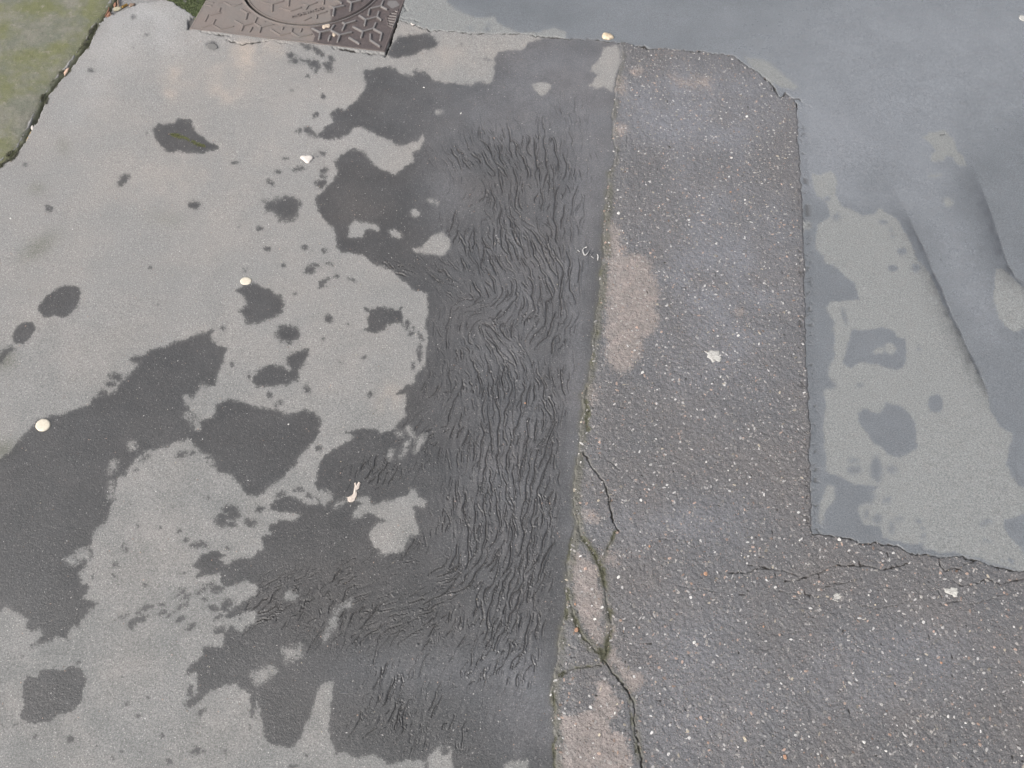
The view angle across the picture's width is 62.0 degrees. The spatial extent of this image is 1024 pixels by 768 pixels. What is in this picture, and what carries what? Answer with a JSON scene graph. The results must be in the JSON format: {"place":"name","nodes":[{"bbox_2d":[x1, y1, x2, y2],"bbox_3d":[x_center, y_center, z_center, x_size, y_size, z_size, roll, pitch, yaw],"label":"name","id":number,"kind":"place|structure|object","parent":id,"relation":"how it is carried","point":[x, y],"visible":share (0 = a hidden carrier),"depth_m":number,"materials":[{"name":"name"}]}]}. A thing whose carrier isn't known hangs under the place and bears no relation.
{"place":"outdoors","nodes":[
{"label":"outdoors","id":0,"kind":"place"},
{"bbox_2d":[0,0,621,767],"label":"pavement","id":1,"kind":"structure","parent":0,"point":[382,444],"depth_m":1.85,"materials":[{"name":"concrete"}]},
{"bbox_2d":[35,419,50,430],"bbox_3d":[-0.998,0.087,1.813,0.032,0.003,0.030,0,59,0],"label":"seed disc","id":2,"kind":"object","parent":1,"relation":"on","point":[43,425],"visible":1,"depth_m":1.81,"materials":[{"name":"white plant"}]},
{"bbox_2d":[0,0,116,163],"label":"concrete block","id":3,"kind":"structure","parent":1,"relation":"on","point":[41,41],"depth_m":2.43,"materials":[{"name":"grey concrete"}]},
{"bbox_2d":[0,1,116,167],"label":"moss","id":4,"kind":"object","parent":1,"relation":"on","point":[45,101],"visible":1,"depth_m":2.37,"materials":[{"name":"green plant"}]},
{"bbox_2d":[113,6,121,10],"bbox_3d":[-1.179,-1.122,2.546,0.024,0.005,0.019,-18,61,-11],"label":"dead leaf","id":5,"kind":"object","parent":1,"relation":"on","point":[117,8],"visible":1,"depth_m":2.54,"materials":[{"name":"beige plant"}]},
{"bbox_2d":[167,0,205,19],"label":"moss","id":6,"kind":"object","parent":1,"relation":"on","point":[192,8],"visible":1,"depth_m":2.55,"materials":[{"name":"green plant"}]},
{"bbox_2d":[171,133,205,147],"bbox_3d":[-0.857,-0.645,2.253,0.117,0.004,0.021,26,62,15],"label":"moss","id":7,"kind":"object","parent":1,"relation":"on","point":[180,136],"visible":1,"depth_m":2.26,"materials":[{"name":"green plant"}]},
{"bbox_2d":[207,43,217,49],"bbox_3d":[-0.861,-0.969,2.448,0.033,0.002,0.031,0,59,0],"label":"gum spot","id":8,"kind":"object","parent":1,"relation":"on","point":[212,46],"visible":1,"depth_m":2.45,"materials":[{"name":"grey"}]},
{"bbox_2d":[240,277,251,284],"bbox_3d":[-0.628,-0.243,2.012,0.027,0.003,0.022,0,59,0],"label":"seed disc","id":9,"kind":"object","parent":1,"relation":"on","point":[245,280],"visible":1,"depth_m":2.01,"materials":[{"name":"white plant"}]},
{"bbox_2d":[190,0,404,51],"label":"manhole cover","id":10,"kind":"object","parent":1,"relation":"in","point":[365,24],"visible":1,"depth_m":2.51,"materials":[{"name":"metal"}]},
{"bbox_2d":[300,155,312,162],"bbox_3d":[-0.534,-0.585,2.215,0.033,0.005,0.027,0,59,0],"label":"stone flake","id":11,"kind":"object","parent":1,"relation":"on","point":[307,158],"visible":1,"depth_m":2.21,"materials":[{"name":"white stone"}]},
{"bbox_2d":[0,4,615,767],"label":"stone grains","id":12,"kind":"object","parent":1,"relation":"on","point":[314,380],"visible":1,"depth_m":1.90},
{"bbox_2d":[347,482,360,501],"bbox_3d":[-0.321,0.220,1.734,0.019,0.003,0.047,20,61,12],"label":"leaf scrap","id":13,"kind":"object","parent":1,"relation":"on","point":[352,497],"visible":1,"depth_m":1.73,"materials":[{"name":"white plant"}]},
{"bbox_2d":[322,24,330,28],"bbox_3d":[-0.543,-1.048,2.493,0.025,0.003,0.020,-18,61,-10],"label":"petal","id":14,"kind":"object","parent":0,"point":[326,26],"visible":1,"depth_m":2.49,"materials":[{"name":"beige plant"}]},
{"bbox_2d":[602,32,613,39],"bbox_3d":[0.279,-1.009,2.469,0.036,0.008,0.026,14,60,8],"label":"leaf fragment","id":15,"kind":"object","parent":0,"point":[607,36],"visible":1,"depth_m":2.46,"materials":[{"name":"beige plant"}]},
{"bbox_2d":[398,0,1023,572],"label":"road","id":16,"kind":"structure","parent":0,"point":[910,124],"depth_m":2.10,"materials":[{"name":"grey asphalt"}]},
{"bbox_2d":[550,43,1023,767],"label":"road patch","id":17,"kind":"object","parent":16,"relation":"on","point":[932,677],"visible":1,"depth_m":1.67,"materials":[{"name":"grey asphalt"}]},
{"bbox_2d":[550,271,638,766],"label":"moss","id":18,"kind":"object","parent":17,"relation":"on","point":[570,595],"visible":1,"depth_m":1.61,"materials":[{"name":"green plant"}]},
{"bbox_2d":[704,350,721,362],"bbox_3d":[0.449,-0.063,1.900,0.037,0.003,0.034,-7,59,-4],"label":"dried smear","id":19,"kind":"object","parent":17,"relation":"on","point":[712,354],"visible":1,"depth_m":1.90},
{"bbox_2d":[549,42,1023,767],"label":"stone chips","id":20,"kind":"object","parent":17,"relation":"in","point":[747,480],"visible":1,"depth_m":1.68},
{"bbox_2d":[832,593,841,601],"bbox_3d":[0.618,0.406,1.621,0.020,0.003,0.017,13,60,8],"label":"dried smear","id":21,"kind":"object","parent":17,"relation":"on","point":[836,596],"visible":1,"depth_m":1.62},
{"bbox_2d":[944,587,958,596],"bbox_3d":[0.839,0.396,1.625,0.028,0.003,0.020,0,59,0],"label":"dried smear","id":22,"kind":"object","parent":17,"relation":"on","point":[953,591],"visible":1,"depth_m":1.62}
]}

